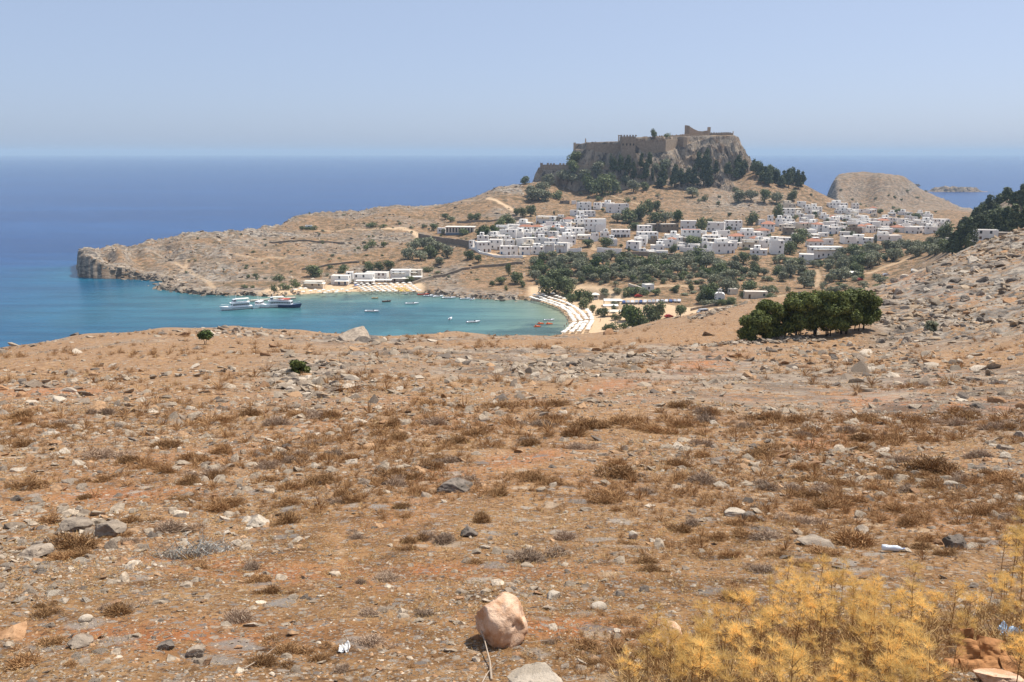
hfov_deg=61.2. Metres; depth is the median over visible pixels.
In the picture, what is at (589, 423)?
dry shrub
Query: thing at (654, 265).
broadleaf tree
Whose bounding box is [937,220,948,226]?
village house
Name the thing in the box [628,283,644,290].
ruined wall
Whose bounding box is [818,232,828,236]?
village house
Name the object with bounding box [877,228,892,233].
village house
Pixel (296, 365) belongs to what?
shrub
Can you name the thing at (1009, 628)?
plastic wrapper
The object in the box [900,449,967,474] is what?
dry shrub
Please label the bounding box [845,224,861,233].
village house
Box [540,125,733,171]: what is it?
castle
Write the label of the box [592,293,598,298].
beach kiosk
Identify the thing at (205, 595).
dead stick
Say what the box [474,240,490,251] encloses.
village house
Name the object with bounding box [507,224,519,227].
village house
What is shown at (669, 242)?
village house
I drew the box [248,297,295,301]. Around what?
jetty
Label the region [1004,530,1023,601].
dry plant
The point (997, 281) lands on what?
boulder
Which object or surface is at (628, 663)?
dry plant
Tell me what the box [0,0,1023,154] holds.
sky
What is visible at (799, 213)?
village house
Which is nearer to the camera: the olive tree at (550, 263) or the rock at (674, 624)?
the rock at (674, 624)
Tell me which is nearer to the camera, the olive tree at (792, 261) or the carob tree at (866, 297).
the carob tree at (866, 297)
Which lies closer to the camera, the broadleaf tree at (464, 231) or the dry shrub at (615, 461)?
the dry shrub at (615, 461)
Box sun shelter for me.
[604,299,621,300]
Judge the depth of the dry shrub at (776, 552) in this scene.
10.16 m
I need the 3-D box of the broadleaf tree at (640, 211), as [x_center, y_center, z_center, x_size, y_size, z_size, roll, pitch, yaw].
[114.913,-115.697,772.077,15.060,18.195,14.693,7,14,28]
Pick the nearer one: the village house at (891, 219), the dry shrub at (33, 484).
the dry shrub at (33, 484)
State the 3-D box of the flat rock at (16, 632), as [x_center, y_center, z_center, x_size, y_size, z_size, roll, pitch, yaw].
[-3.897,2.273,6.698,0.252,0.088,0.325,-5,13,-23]
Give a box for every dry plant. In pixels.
[614,645,643,681]
[635,630,662,673]
[642,601,671,645]
[646,624,668,669]
[651,629,665,674]
[654,616,686,681]
[664,627,678,652]
[668,652,689,681]
[672,622,691,645]
[673,636,689,679]
[680,632,711,681]
[686,623,713,666]
[687,633,719,681]
[690,597,715,631]
[692,611,719,674]
[702,648,722,681]
[708,644,753,681]
[709,600,731,646]
[716,617,739,671]
[721,587,736,623]
[724,617,756,681]
[726,586,755,640]
[732,635,761,680]
[743,591,762,620]
[743,652,764,681]
[746,613,775,669]
[750,608,774,649]
[755,632,792,681]
[759,602,783,653]
[761,661,782,681]
[762,571,776,604]
[763,587,786,626]
[767,632,791,678]
[770,579,792,624]
[772,552,803,601]
[773,637,813,681]
[778,581,816,642]
[778,599,811,646]
[779,648,800,678]
[780,575,805,616]
[788,661,814,681]
[793,574,809,606]
[798,562,815,601]
[798,593,820,632]
[798,631,825,681]
[803,574,816,600]
[804,578,839,646]
[807,603,823,632]
[810,596,840,654]
[812,666,831,681]
[814,552,836,601]
[814,608,835,639]
[817,571,830,594]
[821,568,835,601]
[824,564,846,617]
[825,653,849,681]
[827,588,848,623]
[833,636,855,681]
[834,556,853,606]
[834,641,866,680]
[840,601,864,652]
[842,573,867,608]
[843,599,864,625]
[843,658,862,681]
[845,577,861,603]
[848,610,892,675]
[849,592,878,641]
[853,610,879,656]
[856,665,879,681]
[857,581,883,634]
[859,571,886,631]
[859,578,870,607]
[862,595,891,651]
[871,630,908,676]
[873,650,899,681]
[877,586,903,650]
[877,653,899,676]
[881,610,911,675]
[882,624,899,652]
[882,658,919,681]
[889,588,906,616]
[889,600,908,642]
[891,617,919,660]
[893,577,927,617]
[897,622,928,680]
[899,643,933,681]
[900,559,925,618]
[901,619,934,680]
[902,589,920,621]
[904,595,939,646]
[906,632,952,681]
[924,588,939,622]
[925,589,946,626]
[943,576,968,628]
[951,631,967,674]
[952,609,976,628]
[956,589,984,627]
[975,591,988,618]
[983,572,1001,603]
[992,569,1011,605]
[994,530,1014,574]
[995,575,1015,619]
[995,627,1023,681]
[998,571,1018,606]
[999,599,1016,632]
[1004,525,1023,583]
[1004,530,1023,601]
[1007,505,1023,562]
[1009,558,1023,584]
[1009,597,1022,625]
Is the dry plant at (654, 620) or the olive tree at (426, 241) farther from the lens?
the olive tree at (426, 241)
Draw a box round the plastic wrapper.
[998,620,1022,636]
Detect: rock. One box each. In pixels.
[0,385,8,389]
[0,465,6,470]
[0,562,15,567]
[0,621,26,640]
[6,536,19,541]
[7,546,25,550]
[9,467,26,471]
[10,495,21,500]
[14,596,26,600]
[16,391,27,396]
[17,539,27,545]
[18,543,53,558]
[22,588,35,593]
[23,456,33,461]
[24,557,31,561]
[28,405,46,409]
[30,496,43,501]
[33,568,46,572]
[37,564,53,568]
[41,431,59,434]
[42,622,55,627]
[47,589,64,596]
[48,440,62,443]
[53,395,66,401]
[55,516,92,533]
[59,387,76,391]
[59,447,69,453]
[61,478,73,483]
[64,369,77,374]
[67,634,93,648]
[71,653,81,657]
[73,557,88,561]
[75,505,83,510]
[76,483,86,488]
[80,597,91,601]
[88,678,101,681]
[91,648,108,652]
[94,519,126,536]
[158,639,174,649]
[185,645,205,657]
[247,514,269,526]
[436,477,473,492]
[460,526,477,536]
[507,662,562,681]
[547,590,560,599]
[628,530,637,538]
[652,621,681,648]
[724,507,745,516]
[741,511,754,518]
[796,534,835,548]
[854,524,868,533]
[933,538,943,544]
[942,534,966,549]
[942,628,1023,675]
[943,480,957,486]
[952,484,966,490]
[965,376,981,380]
[967,463,974,468]
[967,542,979,547]
[969,403,985,407]
[973,466,987,469]
[973,668,1023,681]
[982,457,991,460]
[985,440,995,443]
[987,396,1006,402]
[988,380,1007,383]
[996,444,1014,449]
[999,451,1010,458]
[1002,297,1016,302]
[1013,431,1023,436]
[1015,402,1023,408]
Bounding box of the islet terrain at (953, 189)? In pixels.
[930,186,987,191]
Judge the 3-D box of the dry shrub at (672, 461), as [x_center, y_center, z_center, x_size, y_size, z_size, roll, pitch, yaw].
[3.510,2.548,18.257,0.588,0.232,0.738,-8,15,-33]
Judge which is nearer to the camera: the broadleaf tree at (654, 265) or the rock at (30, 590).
the rock at (30, 590)
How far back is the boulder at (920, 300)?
143.06 m
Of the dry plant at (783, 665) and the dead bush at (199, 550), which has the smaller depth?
the dry plant at (783, 665)
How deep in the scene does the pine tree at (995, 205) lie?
514.61 m
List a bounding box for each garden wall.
[568,248,581,251]
[597,247,621,253]
[680,247,708,252]
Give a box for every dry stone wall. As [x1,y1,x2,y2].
[269,239,350,243]
[302,261,358,269]
[412,261,522,283]
[457,218,522,222]
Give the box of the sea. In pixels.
[0,155,1023,347]
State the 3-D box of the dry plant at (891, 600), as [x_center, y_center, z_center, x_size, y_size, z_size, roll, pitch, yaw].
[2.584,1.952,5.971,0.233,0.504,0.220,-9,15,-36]
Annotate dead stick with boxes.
[192,593,227,596]
[481,630,492,680]
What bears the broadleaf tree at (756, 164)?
on the ground at (864, 189)
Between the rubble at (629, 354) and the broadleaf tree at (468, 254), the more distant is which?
the broadleaf tree at (468, 254)
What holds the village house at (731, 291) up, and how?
on the ground at (864, 189)
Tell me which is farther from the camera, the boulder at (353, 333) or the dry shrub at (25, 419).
the boulder at (353, 333)
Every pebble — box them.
[78,614,92,622]
[590,601,606,609]
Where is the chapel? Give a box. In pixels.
[714,288,724,299]
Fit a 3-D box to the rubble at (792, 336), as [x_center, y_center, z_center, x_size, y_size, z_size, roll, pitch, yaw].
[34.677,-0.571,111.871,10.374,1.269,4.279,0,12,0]
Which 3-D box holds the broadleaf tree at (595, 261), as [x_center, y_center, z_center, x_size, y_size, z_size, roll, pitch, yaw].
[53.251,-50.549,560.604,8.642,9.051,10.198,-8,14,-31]
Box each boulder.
[232,327,240,332]
[338,326,370,340]
[354,336,371,342]
[369,335,378,339]
[475,592,527,647]
[530,372,539,376]
[566,361,576,366]
[829,354,838,359]
[882,299,898,304]
[890,278,897,282]
[894,288,903,294]
[900,305,909,308]
[901,336,910,342]
[916,298,925,303]
[933,268,942,273]
[933,314,944,317]
[940,321,949,326]
[949,279,960,282]
[960,295,969,299]
[967,255,978,263]
[970,266,979,270]
[976,276,988,281]
[976,290,984,295]
[976,316,982,321]
[983,318,991,322]
[994,260,1010,266]
[994,278,1004,284]
[1006,278,1018,282]
[1010,242,1023,248]
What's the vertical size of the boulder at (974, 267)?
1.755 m
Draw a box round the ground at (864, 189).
[0,171,1023,681]
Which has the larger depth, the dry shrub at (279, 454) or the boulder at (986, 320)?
the boulder at (986, 320)
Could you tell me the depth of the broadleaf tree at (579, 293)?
486.72 m
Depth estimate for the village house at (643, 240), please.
653.94 m
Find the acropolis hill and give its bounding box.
[532,135,751,191]
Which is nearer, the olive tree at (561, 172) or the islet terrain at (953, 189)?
the olive tree at (561, 172)
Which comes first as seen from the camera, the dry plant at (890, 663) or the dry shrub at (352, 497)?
the dry plant at (890, 663)
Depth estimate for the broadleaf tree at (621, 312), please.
426.13 m
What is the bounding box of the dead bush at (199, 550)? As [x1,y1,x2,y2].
[134,530,248,561]
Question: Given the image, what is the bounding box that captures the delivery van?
[696,308,707,312]
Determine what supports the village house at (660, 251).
on the ground at (864, 189)
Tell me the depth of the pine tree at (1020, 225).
444.79 m
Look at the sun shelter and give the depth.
469.08 m
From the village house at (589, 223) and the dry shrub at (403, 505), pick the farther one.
the village house at (589, 223)
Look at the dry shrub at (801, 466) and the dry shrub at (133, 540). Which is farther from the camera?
the dry shrub at (801, 466)
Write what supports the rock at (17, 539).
on the ground at (864, 189)
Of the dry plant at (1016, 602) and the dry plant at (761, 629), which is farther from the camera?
the dry plant at (1016, 602)
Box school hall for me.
[445,226,475,234]
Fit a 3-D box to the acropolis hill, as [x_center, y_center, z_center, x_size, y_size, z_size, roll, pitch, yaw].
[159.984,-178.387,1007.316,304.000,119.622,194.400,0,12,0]
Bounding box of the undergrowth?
[0,312,1023,677]
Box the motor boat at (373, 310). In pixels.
[364,309,378,311]
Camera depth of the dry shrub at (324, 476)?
16.44 m
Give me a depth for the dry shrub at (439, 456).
19.29 m
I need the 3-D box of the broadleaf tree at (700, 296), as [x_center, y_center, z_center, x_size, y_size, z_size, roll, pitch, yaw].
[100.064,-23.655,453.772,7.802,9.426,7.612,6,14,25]
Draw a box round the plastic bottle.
[881,544,902,551]
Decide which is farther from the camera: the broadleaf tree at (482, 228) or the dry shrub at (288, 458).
the broadleaf tree at (482, 228)
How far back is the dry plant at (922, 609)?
5.73 m
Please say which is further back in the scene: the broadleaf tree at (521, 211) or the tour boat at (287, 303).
the broadleaf tree at (521, 211)
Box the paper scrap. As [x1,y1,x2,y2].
[338,641,350,652]
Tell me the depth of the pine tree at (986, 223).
447.55 m
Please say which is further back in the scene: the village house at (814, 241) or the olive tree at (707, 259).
the village house at (814, 241)
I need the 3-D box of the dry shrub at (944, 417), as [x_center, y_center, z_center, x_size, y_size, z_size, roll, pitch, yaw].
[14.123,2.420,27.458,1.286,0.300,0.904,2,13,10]
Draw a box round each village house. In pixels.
[303,280,324,288]
[331,274,350,284]
[346,271,353,280]
[353,273,374,283]
[365,271,388,281]
[390,269,410,280]
[411,269,422,279]
[437,227,445,233]
[469,240,474,247]
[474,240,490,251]
[477,232,488,240]
[489,239,502,249]
[496,225,508,229]
[497,235,510,239]
[500,245,511,254]
[504,229,517,237]
[505,239,514,245]
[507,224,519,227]
[511,245,517,254]
[515,238,523,246]
[516,219,532,224]
[517,228,523,237]
[518,224,533,232]
[519,246,529,254]
[521,237,535,242]
[522,240,533,248]
[524,229,531,236]
[531,243,544,253]
[532,229,542,236]
[534,228,547,234]
[536,215,556,222]
[536,234,547,243]
[544,242,554,252]
[546,221,556,225]
[547,238,558,243]
[548,231,558,236]
[555,224,563,233]
[556,242,569,251]
[557,232,575,244]
[560,200,569,203]
[562,229,575,235]
[563,217,573,221]
[563,222,577,226]
[564,224,573,231]
[566,227,584,235]
[570,210,578,215]
[574,216,583,223]
[576,201,591,209]
[576,212,587,218]
[577,234,590,238]
[578,210,595,216]
[584,218,605,231]
[591,232,598,241]
[593,202,601,209]
[595,224,602,231]
[600,229,608,237]
[602,200,614,206]
[605,203,628,212]
[608,235,616,245]
[611,229,629,236]
[626,240,641,250]
[634,238,645,246]
[636,231,657,238]
[637,225,651,230]
[638,234,647,243]
[642,283,653,291]
[644,223,658,230]
[648,236,657,243]
[650,241,663,249]
[656,250,667,252]
[658,223,678,231]
[658,239,665,247]
[664,231,679,238]
[665,238,672,247]
[674,236,685,243]
[678,242,691,246]
[680,220,696,228]
[681,229,700,237]
[688,243,699,247]
[699,238,710,247]
[702,234,719,237]
[706,221,724,231]
[707,237,717,241]
[707,238,734,253]
[716,229,729,237]
[724,219,742,229]
[728,233,744,241]
[728,288,737,294]
[730,240,737,248]
[737,228,762,238]
[742,239,758,248]
[743,290,767,298]
[750,245,767,254]
[755,219,764,224]
[755,228,769,236]
[755,237,767,247]
[761,221,774,231]
[767,214,773,221]
[769,236,784,253]
[775,215,785,226]
[777,200,795,207]
[778,236,792,242]
[779,224,792,230]
[781,208,794,216]
[782,226,795,234]
[786,216,794,220]
[794,207,804,213]
[794,211,803,216]
[795,222,811,229]
[797,201,805,206]
[799,217,807,221]
[799,253,813,263]
[803,204,812,213]
[803,214,814,218]
[805,237,823,245]
[807,229,816,232]
[807,246,841,258]
[809,233,821,237]
[810,204,821,212]
[811,222,823,231]
[818,213,829,218]
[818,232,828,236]
[822,225,829,231]
[822,238,833,244]
[823,221,837,224]
[827,200,847,207]
[827,227,838,233]
[829,217,838,221]
[831,224,842,230]
[835,205,852,212]
[839,231,854,235]
[839,235,855,243]
[842,215,853,220]
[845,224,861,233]
[846,210,858,214]
[851,202,858,208]
[853,234,872,243]
[858,216,873,220]
[858,224,865,232]
[866,225,875,232]
[869,221,879,226]
[874,232,901,240]
[877,217,889,226]
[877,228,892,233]
[879,215,893,223]
[888,210,895,216]
[890,225,904,232]
[897,209,906,214]
[897,218,910,224]
[902,220,910,226]
[905,226,919,233]
[911,226,923,232]
[913,217,931,224]
[919,220,925,225]
[922,212,932,217]
[924,224,938,233]
[930,218,950,222]
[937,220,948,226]
[973,229,998,241]
[998,231,1009,236]
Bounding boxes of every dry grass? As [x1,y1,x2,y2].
[603,596,1023,681]
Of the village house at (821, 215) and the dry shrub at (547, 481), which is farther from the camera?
the village house at (821, 215)
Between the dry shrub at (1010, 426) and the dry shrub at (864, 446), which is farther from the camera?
the dry shrub at (1010, 426)
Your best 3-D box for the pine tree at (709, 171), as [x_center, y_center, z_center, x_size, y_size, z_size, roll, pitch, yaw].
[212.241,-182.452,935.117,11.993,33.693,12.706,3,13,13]
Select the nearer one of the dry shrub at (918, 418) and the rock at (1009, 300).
the dry shrub at (918, 418)
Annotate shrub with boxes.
[0,476,52,490]
[0,643,46,675]
[7,438,35,447]
[9,408,35,418]
[10,415,34,423]
[27,605,66,618]
[31,599,60,609]
[32,633,68,647]
[37,512,62,526]
[38,421,76,428]
[42,550,76,561]
[43,529,105,551]
[47,419,76,425]
[60,659,78,667]
[69,545,94,559]
[74,492,93,500]
[79,472,123,482]
[80,446,138,458]
[83,407,125,414]
[96,597,149,610]
[99,600,132,618]
[106,531,134,538]
[116,454,144,463]
[119,536,141,544]
[120,513,162,523]
[127,458,172,468]
[138,517,208,533]
[148,437,184,449]
[151,464,175,473]
[158,474,199,486]
[168,493,198,500]
[174,451,199,461]
[179,552,196,559]
[184,453,213,463]
[184,464,226,475]
[190,559,214,569]
[200,495,247,513]
[202,443,230,454]
[207,467,228,479]
[211,414,240,423]
[219,604,255,623]
[220,496,247,507]
[240,405,262,416]
[242,560,259,570]
[243,572,274,582]
[244,651,300,668]
[251,453,297,462]
[251,585,295,594]
[252,458,283,469]
[255,474,280,481]
[256,633,316,655]
[263,414,291,426]
[267,451,284,459]
[268,496,307,507]
[269,510,302,525]
[270,274,284,280]
[270,284,277,290]
[272,451,310,458]
[278,283,291,289]
[278,480,308,490]
[281,449,313,455]
[281,453,308,463]
[285,409,307,416]
[289,279,300,286]
[289,359,310,373]
[300,409,325,414]
[301,438,326,444]
[301,475,332,485]
[302,409,336,418]
[305,472,338,483]
[305,650,335,663]
[314,452,335,460]
[318,407,343,418]
[320,497,346,504]
[320,640,355,651]
[324,433,356,441]
[324,446,347,455]
[331,488,348,496]
[332,662,350,673]
[338,265,349,272]
[340,452,362,460]
[340,491,364,506]
[341,631,400,647]
[346,528,371,539]
[354,577,366,583]
[356,605,379,617]
[364,474,382,482]
[365,222,377,226]
[365,238,376,246]
[366,426,397,435]
[370,416,403,430]
[370,566,400,582]
[371,465,418,476]
[378,475,412,484]
[379,470,426,480]
[381,474,407,486]
[385,431,410,440]
[390,501,411,508]
[392,542,426,550]
[396,512,413,517]
[400,533,429,543]
[406,484,427,495]
[408,396,448,405]
[411,608,435,616]
[416,529,438,540]
[419,415,447,425]
[419,458,446,471]
[422,266,434,271]
[427,453,455,459]
[429,531,456,545]
[433,455,466,462]
[441,473,481,484]
[442,433,470,443]
[446,216,455,221]
[453,473,480,480]
[460,425,494,437]
[464,556,483,564]
[469,511,492,524]
[480,398,522,408]
[486,486,508,496]
[504,545,574,563]
[507,469,544,477]
[515,418,560,426]
[516,433,540,444]
[516,473,549,482]
[518,437,541,446]
[529,415,555,422]
[534,476,577,486]
[540,424,586,437]
[540,528,580,541]
[541,411,568,420]
[541,637,556,644]
[542,397,572,407]
[550,190,562,198]
[562,441,603,449]
[565,416,613,429]
[569,637,625,651]
[583,657,603,666]
[584,495,615,503]
[588,486,628,504]
[592,461,643,481]
[599,654,623,668]
[603,454,628,467]
[604,321,621,329]
[604,645,627,653]
[605,411,642,424]
[607,505,631,511]
[610,313,621,319]
[612,615,643,624]
[614,288,621,293]
[616,539,638,544]
[616,663,643,671]
[617,322,627,328]
[622,286,639,294]
[622,291,629,296]
[625,420,679,434]
[629,626,653,638]
[631,555,658,563]
[634,422,658,431]
[634,486,656,494]
[637,562,673,572]
[639,287,649,294]
[648,653,660,670]
[665,398,696,408]
[665,418,700,428]
[665,457,692,466]
[667,520,693,532]
[682,534,718,544]
[684,256,693,266]
[684,515,701,526]
[685,278,693,282]
[686,438,716,446]
[687,470,717,485]
[688,403,734,415]
[692,406,714,415]
[692,449,712,458]
[694,412,719,423]
[698,550,744,558]
[699,299,707,305]
[707,529,740,541]
[716,581,744,603]
[718,299,726,305]
[720,517,746,525]
[729,419,753,427]
[730,527,758,539]
[734,442,781,458]
[742,408,781,419]
[742,563,781,574]
[745,512,767,522]
[747,528,783,540]
[749,625,771,640]
[749,642,768,653]
[751,478,781,493]
[763,549,788,556]
[764,411,788,422]
[771,256,779,262]
[773,512,828,524]
[778,442,803,448]
[780,483,804,491]
[785,412,813,423]
[786,425,829,437]
[787,488,804,497]
[788,461,820,473]
[788,630,803,640]
[789,499,816,514]
[790,474,817,481]
[790,558,813,567]
[793,427,813,437]
[797,422,820,430]
[798,489,828,498]
[804,542,837,556]
[809,483,833,491]
[811,499,835,509]
[822,286,834,290]
[825,476,850,485]
[826,524,882,548]
[831,497,856,507]
[834,424,859,433]
[835,492,872,507]
[841,620,862,630]
[845,410,876,418]
[847,431,877,441]
[847,442,875,450]
[857,281,869,286]
[857,413,884,421]
[861,478,888,491]
[871,274,881,278]
[874,276,886,283]
[876,432,908,444]
[876,467,914,479]
[879,502,910,513]
[881,452,911,462]
[890,411,936,423]
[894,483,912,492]
[895,515,918,527]
[895,539,933,549]
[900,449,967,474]
[902,469,938,476]
[907,474,926,481]
[909,433,942,441]
[912,547,958,556]
[916,532,945,542]
[917,475,947,487]
[924,320,938,331]
[930,416,975,425]
[933,404,966,415]
[939,412,960,420]
[945,409,982,420]
[947,471,975,482]
[959,409,980,415]
[961,447,994,458]
[962,407,996,412]
[969,505,999,516]
[971,503,1004,512]
[977,419,1007,430]
[977,467,1000,477]
[979,504,1018,512]
[980,623,997,631]
[981,469,1019,484]
[989,419,1023,430]
[999,511,1023,522]
[1000,501,1023,509]
[1007,511,1023,520]
[1012,482,1023,490]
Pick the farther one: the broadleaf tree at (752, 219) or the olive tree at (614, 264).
the broadleaf tree at (752, 219)
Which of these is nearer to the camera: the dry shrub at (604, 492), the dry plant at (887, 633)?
the dry plant at (887, 633)
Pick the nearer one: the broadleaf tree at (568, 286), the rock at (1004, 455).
the rock at (1004, 455)
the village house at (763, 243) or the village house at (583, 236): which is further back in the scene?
the village house at (583, 236)
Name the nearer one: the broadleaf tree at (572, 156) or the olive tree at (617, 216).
the olive tree at (617, 216)
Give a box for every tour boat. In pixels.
[219,294,252,309]
[253,300,263,308]
[260,292,284,307]
[277,292,301,307]
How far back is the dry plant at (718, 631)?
5.51 m
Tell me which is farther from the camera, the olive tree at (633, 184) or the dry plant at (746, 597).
the olive tree at (633, 184)
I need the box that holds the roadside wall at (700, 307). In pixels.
[690,304,718,310]
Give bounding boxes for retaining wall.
[418,233,468,246]
[625,251,672,255]
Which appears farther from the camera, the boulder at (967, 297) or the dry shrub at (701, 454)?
the boulder at (967, 297)
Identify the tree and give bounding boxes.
[196,329,213,343]
[305,264,322,277]
[363,261,374,271]
[373,261,384,269]
[383,260,394,269]
[400,247,414,259]
[405,239,423,250]
[405,276,414,281]
[413,250,427,259]
[419,236,435,247]
[423,244,438,257]
[429,223,438,230]
[430,241,445,253]
[435,257,443,263]
[441,245,453,257]
[459,228,468,234]
[463,249,474,259]
[472,213,480,218]
[474,255,481,262]
[475,225,491,235]
[490,225,499,230]
[494,217,505,224]
[495,277,505,283]
[501,213,515,223]
[505,263,510,275]
[510,271,523,283]
[517,207,527,216]
[519,280,524,287]
[520,176,529,183]
[524,185,534,193]
[526,188,536,200]
[526,205,535,215]
[528,265,542,275]
[529,257,537,265]
[529,269,540,279]
[532,188,545,199]
[534,259,543,265]
[535,181,550,189]
[537,250,547,261]
[537,264,548,273]
[537,275,558,294]
[540,190,552,200]
[541,173,555,184]
[545,259,558,267]
[545,268,565,294]
[548,251,557,257]
[553,253,569,263]
[556,169,569,180]
[556,262,562,268]
[558,268,573,277]
[558,276,575,296]
[562,173,578,184]
[565,293,577,303]
[566,151,582,162]
[566,160,579,172]
[566,251,575,257]
[567,278,578,285]
[570,260,587,270]
[571,252,585,259]
[573,289,583,300]
[574,270,584,277]
[577,265,584,273]
[577,276,585,282]
[578,169,591,179]
[578,297,588,308]
[580,264,595,277]
[581,173,595,192]
[581,290,593,301]
[582,239,593,246]
[587,257,601,266]
[589,274,597,279]
[589,305,595,311]
[590,161,603,174]
[590,173,612,195]
[595,266,612,280]
[596,252,609,264]
[598,237,613,247]
[598,307,608,316]
[601,272,610,282]
[604,250,616,259]
[607,172,620,192]
[608,269,618,279]
[609,157,617,171]
[609,262,619,269]
[611,213,622,222]
[614,256,627,264]
[615,272,626,278]
[616,155,624,173]
[618,264,630,271]
[618,303,634,320]
[621,175,629,184]
[621,208,637,222]
[622,170,629,185]
[622,256,637,270]
[622,305,643,326]
[624,155,631,173]
[625,252,634,256]
[625,270,636,279]
[626,179,640,191]
[627,222,641,229]
[629,274,637,280]
[630,161,636,179]
[632,254,643,259]
[633,201,648,219]
[635,258,642,265]
[638,152,644,168]
[639,264,658,276]
[639,316,648,323]
[641,182,649,189]
[641,255,654,265]
[641,303,660,322]
[642,160,649,180]
[642,273,651,281]
[645,199,654,213]
[646,152,652,165]
[646,212,665,222]
[648,262,658,271]
[650,128,656,136]
[650,254,662,263]
[650,289,660,294]
[651,169,654,180]
[652,163,659,172]
[653,200,660,211]
[653,269,662,277]
[653,300,665,316]
[654,177,666,187]
[656,164,667,186]
[659,159,670,167]
[659,252,667,258]
[659,258,671,265]
[661,211,673,222]
[661,264,672,271]
[668,244,677,252]
[669,163,679,187]
[669,263,683,272]
[670,287,678,292]
[671,274,677,281]
[672,258,684,265]
[673,209,683,221]
[675,305,686,315]
[677,272,684,279]
[678,168,686,186]
[679,258,690,266]
[683,251,694,257]
[685,167,691,186]
[685,187,698,196]
[686,235,703,243]
[688,164,700,184]
[688,283,694,289]
[691,246,705,256]
[694,151,701,170]
[694,255,705,265]
[695,216,707,229]
[696,287,708,302]
[698,152,709,185]
[699,254,716,267]
[701,287,715,299]
[704,157,713,186]
[705,147,711,161]
[705,281,720,292]
[707,273,720,283]
[712,260,729,268]
[713,159,718,175]
[713,262,729,274]
[719,271,726,276]
[721,279,736,290]
[724,161,733,175]
[725,269,740,279]
[726,297,736,303]
[727,260,741,269]
[730,255,739,260]
[732,167,740,179]
[732,190,746,202]
[733,155,742,164]
[736,309,773,340]
[738,251,751,263]
[739,162,746,176]
[740,266,749,273]
[740,280,757,290]
[745,190,758,200]
[745,211,759,224]
[747,271,756,278]
[749,261,761,274]
[751,161,762,174]
[751,254,760,261]
[755,164,763,174]
[755,299,786,338]
[757,171,765,182]
[759,268,769,275]
[760,189,771,201]
[765,164,773,178]
[765,171,773,184]
[770,191,783,202]
[771,266,782,274]
[772,203,782,217]
[773,168,780,180]
[776,176,785,186]
[776,254,785,262]
[776,271,788,281]
[780,305,801,333]
[782,291,817,334]
[784,240,797,254]
[784,258,797,265]
[785,172,792,186]
[785,263,798,276]
[787,168,794,180]
[787,189,798,199]
[791,233,806,246]
[793,228,811,239]
[794,169,800,182]
[794,173,802,188]
[796,264,807,273]
[797,257,807,264]
[797,275,815,287]
[801,171,806,183]
[803,271,815,276]
[805,289,832,335]
[807,283,814,287]
[808,259,818,266]
[814,290,853,335]
[823,262,833,270]
[825,259,837,265]
[825,273,834,281]
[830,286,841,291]
[831,268,850,280]
[832,251,841,255]
[835,260,850,267]
[836,247,849,254]
[836,288,863,333]
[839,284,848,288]
[847,245,864,254]
[848,261,857,270]
[849,289,880,330]
[850,255,866,264]
[851,271,861,275]
[853,249,865,254]
[853,263,864,273]
[862,242,878,249]
[862,253,876,267]
[863,296,882,328]
[870,251,882,265]
[876,245,883,251]
[881,240,892,250]
[885,248,903,261]
[888,241,901,248]
[894,238,905,247]
[900,239,916,248]
[909,245,923,256]
[911,213,920,218]
[921,243,935,255]
[925,237,934,242]
[927,244,940,255]
[933,221,955,239]
[936,238,948,252]
[943,231,959,253]
[948,242,964,252]
[949,222,968,246]
[958,216,967,225]
[959,216,974,247]
[966,230,970,247]
[969,223,978,245]
[971,212,983,232]
[972,207,981,216]
[980,204,986,212]
[980,215,994,228]
[984,194,996,210]
[989,203,1002,210]
[989,207,1003,230]
[992,193,1004,204]
[999,204,1010,230]
[1002,203,1023,231]
[1003,187,1013,200]
[1005,192,1017,205]
[1015,184,1023,197]
[1016,188,1023,205]
[1016,205,1023,228]
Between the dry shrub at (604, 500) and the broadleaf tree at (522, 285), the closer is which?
the dry shrub at (604, 500)
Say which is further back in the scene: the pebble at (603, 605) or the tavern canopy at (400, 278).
the tavern canopy at (400, 278)
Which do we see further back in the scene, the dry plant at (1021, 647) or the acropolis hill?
the acropolis hill
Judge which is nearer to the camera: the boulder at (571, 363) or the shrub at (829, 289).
the boulder at (571, 363)
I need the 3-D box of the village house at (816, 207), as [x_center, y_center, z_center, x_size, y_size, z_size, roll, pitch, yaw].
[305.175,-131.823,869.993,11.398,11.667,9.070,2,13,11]
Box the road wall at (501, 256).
[471,247,522,257]
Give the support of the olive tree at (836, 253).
on the ground at (864, 189)
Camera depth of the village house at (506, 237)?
661.74 m
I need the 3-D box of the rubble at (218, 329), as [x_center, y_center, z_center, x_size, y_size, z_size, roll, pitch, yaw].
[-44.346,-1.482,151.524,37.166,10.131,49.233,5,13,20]
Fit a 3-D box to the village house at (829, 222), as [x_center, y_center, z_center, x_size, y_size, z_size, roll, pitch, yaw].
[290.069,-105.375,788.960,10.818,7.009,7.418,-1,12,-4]
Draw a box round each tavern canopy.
[334,280,349,285]
[391,277,408,280]
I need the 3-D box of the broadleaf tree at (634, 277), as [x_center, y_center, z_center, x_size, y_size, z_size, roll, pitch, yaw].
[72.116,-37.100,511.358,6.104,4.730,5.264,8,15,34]
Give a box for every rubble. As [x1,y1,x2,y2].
[0,230,1023,681]
[0,492,188,538]
[3,363,244,390]
[76,180,860,284]
[97,262,217,294]
[120,268,529,301]
[154,326,341,338]
[214,362,375,398]
[271,344,452,370]
[318,361,572,402]
[469,353,641,385]
[506,347,714,377]
[680,337,819,346]
[687,305,735,319]
[713,327,957,372]
[758,332,818,339]
[793,331,1023,395]
[854,228,1023,348]
[879,312,912,329]
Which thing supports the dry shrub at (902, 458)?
on the ground at (864, 189)
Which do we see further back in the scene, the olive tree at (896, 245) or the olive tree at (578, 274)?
the olive tree at (896, 245)
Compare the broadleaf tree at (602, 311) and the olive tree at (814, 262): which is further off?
the olive tree at (814, 262)

